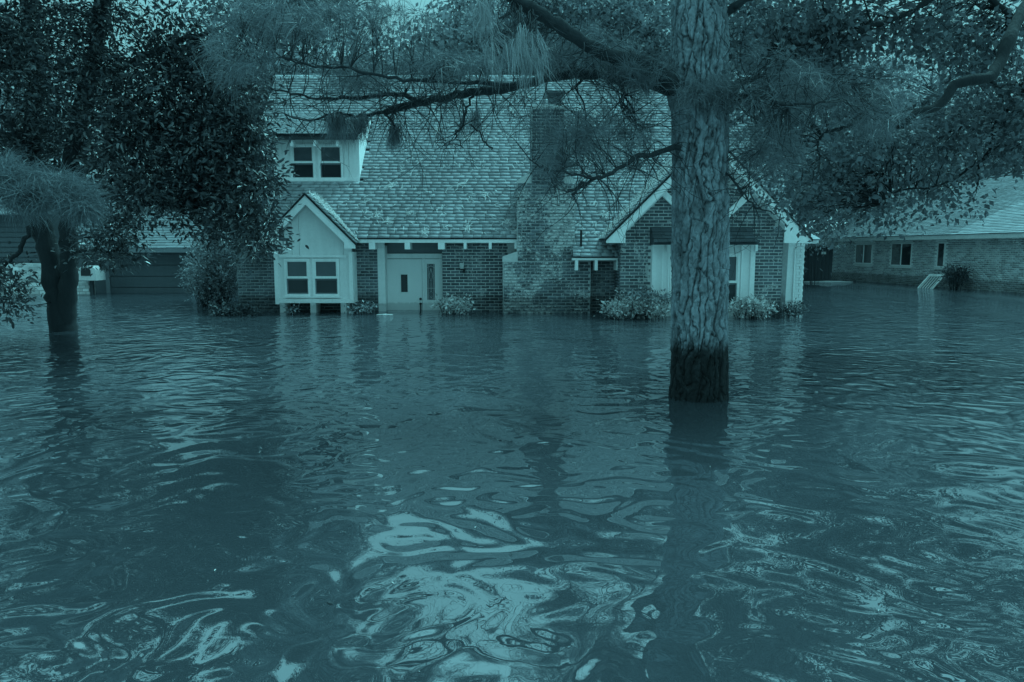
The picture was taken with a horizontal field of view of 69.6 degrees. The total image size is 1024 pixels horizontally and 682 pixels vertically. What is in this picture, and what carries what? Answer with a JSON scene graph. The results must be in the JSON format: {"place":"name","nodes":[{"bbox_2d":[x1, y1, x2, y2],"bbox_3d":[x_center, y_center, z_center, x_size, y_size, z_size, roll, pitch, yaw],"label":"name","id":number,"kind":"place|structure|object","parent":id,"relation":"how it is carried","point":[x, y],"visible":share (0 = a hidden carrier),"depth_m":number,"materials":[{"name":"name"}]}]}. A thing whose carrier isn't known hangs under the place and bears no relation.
{"place":"outdoors","nodes":[
{"label":"outdoors","id":0,"kind":"place"},
{"bbox_2d":[0,279,1023,681],"bbox_3d":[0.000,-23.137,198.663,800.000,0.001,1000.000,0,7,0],"label":"water","id":1,"kind":"structure","parent":0,"point":[624,505],"depth_m":4.68,"materials":[{"name":"blue liquid"}]},
{"bbox_2d":[0,263,44,294],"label":"stone wall","id":2,"kind":"structure","parent":1,"relation":"in","point":[34,267],"depth_m":25.28,"materials":[{"name":"grey stone"}]},
{"bbox_2d":[0,1,50,213],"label":"leafy tree","id":3,"kind":"object","parent":1,"relation":"on","point":[18,75],"visible":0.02,"depth_m":32.78,"materials":[{"name":"green plant"}]},
{"bbox_2d":[0,159,83,281],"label":"house","id":4,"kind":"structure","parent":1,"relation":"on","point":[6,236],"depth_m":28.31,"materials":[{"name":"paint"}]},
{"bbox_2d":[0,19,107,213],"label":"leafy tree","id":5,"kind":"object","parent":1,"relation":"on","point":[44,115],"visible":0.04,"depth_m":36.66,"materials":[{"name":"green plant"}]},
{"bbox_2d":[0,15,128,241],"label":"young pine","id":6,"kind":"object","parent":1,"relation":"on","point":[32,192],"visible":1,"depth_m":6.83,"materials":[{"name":"green plant"}]},
{"bbox_2d":[48,158,114,214],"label":"leafy tree","id":7,"kind":"object","parent":1,"relation":"on","point":[84,185],"visible":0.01,"depth_m":43.25,"materials":[{"name":"green plant"}]},
{"bbox_2d":[77,281,95,294],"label":"stone pillar","id":8,"kind":"structure","parent":1,"relation":"in","point":[83,287],"depth_m":25.54,"materials":[{"name":"grey stone"}]},
{"bbox_2d":[78,265,105,294],"bbox_3d":[-14.555,-1.961,25.546,0.590,1.305,0.615,0,7,0],"label":"mailbox","id":9,"kind":"object","parent":1,"relation":"in","point":[84,274],"visible":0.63,"depth_m":25.23,"materials":[{"name":"metal"}]},
{"bbox_2d":[78,189,237,292],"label":"garage","id":10,"kind":"structure","parent":1,"relation":"on","point":[159,275],"depth_m":26.55,"materials":[{"name":"paint"}]},
{"bbox_2d":[110,276,188,286],"bbox_3d":[-13.041,-2.143,26.623,2.939,0.378,0.068,0,7,0],"label":"door panel","id":11,"kind":"structure","parent":10,"relation":"in","point":[115,281],"depth_m":26.59,"materials":[{"name":"paint"}]},
{"bbox_2d":[109,254,189,264],"bbox_3d":[-13.041,-2.937,26.524,2.939,0.378,0.068,0,7,0],"label":"door panel","id":12,"kind":"structure","parent":10,"relation":"in","point":[163,259],"depth_m":26.50,"materials":[{"name":"paint"}]},
{"bbox_2d":[111,252,187,253],"bbox_3d":[-13.041,-3.334,26.475,2.939,0.378,0.068,0,7,0],"label":"door panel","id":13,"kind":"structure","parent":10,"relation":"in","point":[130,252],"depth_m":26.46,"materials":[{"name":"paint"}]},
{"bbox_2d":[109,265,190,275],"bbox_3d":[-13.041,-2.540,26.574,2.939,0.378,0.068,0,7,0],"label":"door panel","id":14,"kind":"structure","parent":10,"relation":"in","point":[153,270],"depth_m":26.54,"materials":[{"name":"paint"}]},
{"bbox_2d":[111,288,191,292],"bbox_3d":[-13.041,-1.746,26.672,2.939,0.378,0.068,0,7,0],"label":"door panel","id":15,"kind":"structure","parent":10,"relation":"in","point":[113,290],"depth_m":26.63,"materials":[{"name":"paint"}]},
{"bbox_2d":[0,0,332,331],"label":"magnolia tree","id":16,"kind":"object","parent":1,"relation":"in","point":[215,132],"visible":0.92,"depth_m":12.18,"materials":[{"name":"green plant"}]},
{"bbox_2d":[175,233,238,305],"bbox_3d":[-8.257,-1.871,20.441,1.994,2.444,2.457,-4,8,-28],"label":"bush","id":17,"kind":"object","parent":1,"relation":"on","point":[212,277],"visible":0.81,"depth_m":20.16,"materials":[{"name":"green plant"}]},
{"bbox_2d":[203,201,233,248],"bbox_3d":[-12.991,-4.659,32.659,4.961,5.552,5.688,0,7,0],"label":"leafy tree","id":18,"kind":"object","parent":1,"relation":"on","point":[229,244],"depth_m":32.20,"materials":[{"name":"green plant"}]},
{"bbox_2d":[203,297,261,315],"bbox_3d":[-6.695,-0.674,17.649,1.469,0.737,1.060,0,7,0],"label":"bush","id":19,"kind":"object","parent":1,"relation":"on","point":[226,309],"visible":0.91,"depth_m":17.51,"materials":[{"name":"green plant"}]},
{"bbox_2d":[148,0,366,96],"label":"leafy tree","id":20,"kind":"object","parent":1,"relation":"on","point":[212,9],"visible":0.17,"depth_m":30.45,"materials":[{"name":"green plant"}]},
{"bbox_2d":[222,0,345,110],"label":"leafy tree","id":21,"kind":"object","parent":1,"relation":"on","point":[334,44],"visible":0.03,"depth_m":30.91,"materials":[{"name":"green plant"}]},
{"bbox_2d":[223,34,345,149],"bbox_3d":[-8.621,-6.743,29.247,6.369,10.539,6.460,0,7,0],"label":"leafy tree","id":22,"kind":"object","parent":1,"relation":"on","point":[286,65],"visible":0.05,"depth_m":27.90,"materials":[{"name":"green plant"}]},
{"bbox_2d":[283,303,301,314],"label":"bush","id":23,"kind":"object","parent":1,"relation":"on","point":[292,308],"visible":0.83,"depth_m":17.97,"materials":[{"name":"green plant"}]},
{"bbox_2d":[244,0,383,58],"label":"pine tree","id":24,"kind":"object","parent":1,"relation":"on","point":[318,46],"visible":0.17,"depth_m":34.93,"materials":[{"name":"green plant"}]},
{"bbox_2d":[297,15,423,74],"bbox_3d":[-5.254,-7.101,29.670,7.183,11.151,7.282,0,7,0],"label":"leafy tree","id":25,"kind":"object","parent":1,"relation":"on","point":[369,45],"visible":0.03,"depth_m":28.16,"materials":[{"name":"green plant"}]},
{"bbox_2d":[344,300,379,314],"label":"bush","id":26,"kind":"object","parent":1,"relation":"on","point":[361,311],"visible":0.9,"depth_m":17.82,"materials":[{"name":"green plant"}]},
{"bbox_2d":[324,0,401,61],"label":"pine tree","id":27,"kind":"object","parent":1,"relation":"on","point":[362,21],"visible":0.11,"depth_m":36.21,"materials":[{"name":"green plant"}]},
{"bbox_2d":[389,0,513,58],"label":"leafy tree","id":28,"kind":"object","parent":1,"relation":"on","point":[458,4],"visible":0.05,"depth_m":33.58,"materials":[{"name":"green plant"}]},
{"bbox_2d":[429,293,475,314],"bbox_3d":[-1.475,-0.757,17.913,1.040,0.847,1.000,-3,8,-22],"label":"bush","id":29,"kind":"object","parent":1,"relation":"on","point":[454,306],"visible":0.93,"depth_m":17.77,"materials":[{"name":"green plant"}]},
{"bbox_2d":[365,0,544,74],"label":"leafy tree","id":30,"kind":"object","parent":1,"relation":"on","point":[445,38],"visible":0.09,"depth_m":27.47,"materials":[{"name":"green plant"}]},
{"bbox_2d":[433,0,584,74],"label":"leafy tree","id":31,"kind":"object","parent":1,"relation":"on","point":[471,37],"visible":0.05,"depth_m":28.22,"materials":[{"name":"green plant"}]},
{"bbox_2d":[446,0,575,21],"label":"leafy tree","id":32,"kind":"object","parent":1,"relation":"on","point":[502,6],"depth_m":37.87,"materials":[{"name":"green plant"}]},
{"bbox_2d":[221,75,820,315],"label":"flooded house","id":33,"kind":"structure","parent":1,"relation":"on","point":[561,266],"depth_m":18.61,"materials":[{"name":"grey brick"}]},
{"bbox_2d":[283,258,311,297],"bbox_3d":[-5.302,-1.554,18.177,0.697,0.965,0.120,0,7,0],"label":"window","id":34,"kind":"structure","parent":33,"relation":"in","point":[297,284],"depth_m":18.17,"materials":[{"name":"white paint"}]},
{"bbox_2d":[290,144,316,180],"bbox_3d":[-5.501,-4.692,19.379,0.700,0.969,0.120,0,7,0],"label":"window","id":35,"kind":"structure","parent":33,"relation":"in","point":[299,154],"depth_m":19.37,"materials":[{"name":"white paint"}]},
{"bbox_2d":[312,258,340,297],"bbox_3d":[-4.590,-1.554,18.177,0.721,0.965,0.120,0,7,0],"label":"window","id":36,"kind":"structure","parent":33,"relation":"in","point":[325,271],"depth_m":18.17,"materials":[{"name":"white paint"}]},
{"bbox_2d":[317,144,343,180],"bbox_3d":[-4.774,-4.692,19.379,0.717,0.969,0.120,0,7,0],"label":"window","id":37,"kind":"structure","parent":33,"relation":"in","point":[331,170],"depth_m":19.38,"materials":[{"name":"white paint"}]},
{"bbox_2d":[309,189,359,241],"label":"needle litter","id":38,"kind":"object","parent":33,"relation":"on","point":[330,209],"visible":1,"depth_m":18.18,"materials":[{"name":"brown plant"}]},
{"bbox_2d":[387,259,422,309],"bbox_3d":[-2.773,-1.308,19.049,0.891,1.613,0.106,0,7,0],"label":"door","id":39,"kind":"structure","parent":33,"relation":"in","point":[404,276],"depth_m":19.04,"materials":[{"name":"paint"}]},
{"bbox_2d":[332,93,747,237],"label":"needle litter","id":40,"kind":"object","parent":33,"relation":"on","point":[425,230],"visible":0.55,"depth_m":18.84,"materials":[{"name":"brown plant"}]},
{"bbox_2d":[600,158,671,236],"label":"needle litter","id":41,"kind":"object","parent":33,"relation":"on","point":[604,232],"visible":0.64,"depth_m":17.88,"materials":[{"name":"brown plant"}]},
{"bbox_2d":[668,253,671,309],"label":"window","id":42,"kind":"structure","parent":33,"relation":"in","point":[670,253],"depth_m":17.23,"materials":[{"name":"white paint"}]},
{"bbox_2d":[728,253,740,307],"bbox_3d":[4.939,-1.417,17.267,0.777,1.278,0.080,0,7,0],"label":"window","id":43,"kind":"structure","parent":33,"relation":"in","point":[734,259],"depth_m":17.23,"materials":[{"name":"white paint"}]},
{"bbox_2d":[478,0,626,74],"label":"leafy tree","id":44,"kind":"object","parent":1,"relation":"on","point":[565,8],"visible":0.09,"depth_m":27.66,"materials":[{"name":"green plant"}]},
{"bbox_2d":[181,0,941,402],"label":"pine tree","id":45,"kind":"object","parent":1,"relation":"on","point":[697,88],"visible":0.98,"depth_m":7.40,"materials":[{"name":"green plant"}]},
{"bbox_2d":[558,0,670,68],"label":"leafy tree","id":46,"kind":"object","parent":1,"relation":"on","point":[603,11],"visible":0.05,"depth_m":29.03,"materials":[{"name":"green plant"}]},
{"bbox_2d":[612,287,625,312],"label":"bush","id":47,"kind":"object","parent":1,"relation":"on","point":[619,295],"visible":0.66,"depth_m":17.33,"materials":[{"name":"green plant"}]},
{"bbox_2d":[593,294,670,319],"bbox_3d":[2.784,-0.623,16.663,1.889,0.883,0.991,0,7,0],"label":"bush","id":48,"kind":"object","parent":1,"relation":"in","point":[633,309],"visible":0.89,"depth_m":16.53,"materials":[{"name":"green plant"}]},
{"bbox_2d":[615,0,670,53],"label":"pine tree","id":49,"kind":"object","parent":1,"relation":"on","point":[663,15],"visible":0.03,"depth_m":36.17,"materials":[{"name":"green plant"}]},
{"bbox_2d":[621,285,671,317],"bbox_3d":[3.147,-0.743,16.823,1.243,1.087,1.046,3,8,21],"label":"bush","id":50,"kind":"object","parent":1,"relation":"in","point":[647,293],"visible":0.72,"depth_m":16.71,"materials":[{"name":"green plant"}]},
{"bbox_2d":[583,0,730,73],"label":"leafy tree","id":51,"kind":"object","parent":1,"relation":"on","point":[649,32],"visible":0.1,"depth_m":27.72,"materials":[{"name":"green plant"}]},
{"bbox_2d":[661,0,836,255],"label":"leafy tree","id":52,"kind":"object","parent":1,"relation":"on","point":[735,26],"visible":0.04,"depth_m":30.36,"materials":[{"name":"green plant"}]},
{"bbox_2d":[728,292,778,319],"bbox_3d":[5.402,-0.654,16.713,1.324,0.920,0.973,0,7,0],"label":"bush","id":53,"kind":"object","parent":1,"relation":"on","point":[755,306],"visible":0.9,"depth_m":16.63,"materials":[{"name":"green plant"}]},
{"bbox_2d":[766,298,811,317],"bbox_3d":[6.460,-0.632,17.257,1.167,0.755,0.922,0,7,0],"label":"bush","id":54,"kind":"object","parent":1,"relation":"on","point":[787,310],"visible":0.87,"depth_m":17.16,"materials":[{"name":"green plant"}]},
{"bbox_2d":[804,230,830,283],"bbox_3d":[13.581,-3.651,33.277,1.624,2.782,1.368,0,7,0],"label":"tree","id":55,"kind":"object","parent":1,"relation":"on","point":[811,263],"visible":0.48,"depth_m":33.24,"materials":[{"name":"green plant"}]},
{"bbox_2d":[803,246,832,280],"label":"board gate","id":56,"kind":"structure","parent":1,"relation":"in","point":[825,264],"depth_m":35.81,"materials":[{"name":"brown wood"}]},
{"bbox_2d":[749,0,904,275],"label":"leafy tree","id":57,"kind":"object","parent":1,"relation":"on","point":[835,239],"visible":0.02,"depth_m":34.05,"materials":[{"name":"green plant"}]},
{"bbox_2d":[803,281,850,281],"bbox_3d":[15.298,-2.858,35.620,2.373,0.099,0.243,0,7,0],"label":"drift debris","id":58,"kind":"object","parent":1,"relation":"on","point":[827,281],"visible":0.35,"depth_m":35.54,"materials":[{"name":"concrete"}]},
{"bbox_2d":[794,24,941,243],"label":"leafy tree","id":59,"kind":"object","parent":1,"relation":"on","point":[907,66],"visible":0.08,"depth_m":41.39,"materials":[{"name":"green plant"}]},
{"bbox_2d":[729,0,1023,251],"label":"oak tree","id":60,"kind":"object","parent":1,"relation":"on","point":[850,186],"visible":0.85,"depth_m":10.01,"materials":[{"name":"green plant"}]},
{"bbox_2d":[821,172,1023,292],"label":"neighbour house","id":61,"kind":"structure","parent":1,"relation":"on","point":[990,252],"depth_m":31.22,"materials":[{"name":"brick"}]},
{"bbox_2d":[853,244,872,265],"bbox_3d":[17.307,-4.250,36.233,0.090,1.070,1.611,-1,7,-6],"label":"window","id":62,"kind":"structure","parent":61,"relation":"in","point":[866,250],"depth_m":36.17,"materials":[{"name":"glass"}]},
{"bbox_2d":[888,243,912,267],"bbox_3d":[17.602,-3.875,33.301,0.090,1.130,1.668,-1,7,-6],"label":"window","id":63,"kind":"structure","parent":61,"relation":"in","point":[901,253],"depth_m":33.28,"materials":[{"name":"glass"}]},
{"bbox_2d":[934,242,945,269],"bbox_3d":[17.867,-3.548,30.672,0.090,1.130,0.640,-1,7,-6],"label":"window","id":64,"kind":"structure","parent":61,"relation":"in","point":[941,246],"depth_m":30.68,"materials":[{"name":"glass"}]},
{"bbox_2d":[853,52,1009,217],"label":"leafy tree","id":65,"kind":"object","parent":1,"relation":"on","point":[918,96],"visible":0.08,"depth_m":47.76,"materials":[{"name":"green plant"}]},
{"bbox_2d":[917,274,952,288],"bbox_3d":[17.186,-2.422,30.137,1.001,0.608,1.243,-2,7,-12],"label":"slatted panel","id":66,"kind":"object","parent":1,"relation":"in","point":[930,277],"visible":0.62,"depth_m":30.17,"materials":[{"name":"white paint"}]},
{"bbox_2d":[899,0,988,195],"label":"pine tree","id":67,"kind":"object","parent":1,"relation":"on","point":[940,95],"visible":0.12,"depth_m":44.50,"materials":[{"name":"green plant"}]},
{"bbox_2d":[938,263,973,289],"bbox_3d":[17.348,-2.385,28.847,1.234,1.378,1.499,6,9,38],"label":"bush","id":68,"kind":"object","parent":1,"relation":"on","point":[953,276],"visible":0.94,"depth_m":28.68,"materials":[{"name":"green plant"}]},
{"bbox_2d":[913,61,1023,197],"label":"leafy tree","id":69,"kind":"object","parent":1,"relation":"on","point":[974,175],"visible":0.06,"depth_m":46.13,"materials":[{"name":"green plant"}]},
{"bbox_2d":[963,31,1023,182],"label":"leafy tree","id":70,"kind":"object","parent":1,"relation":"on","point":[981,176],"visible":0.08,"depth_m":43.63,"materials":[{"name":"green plant"}]},
{"bbox_2d":[0,0,1023,234],"label":"sky","id":71,"kind":"structure","parent":0,"point":[142,2],"materials":[{"name":"white"}]}
]}

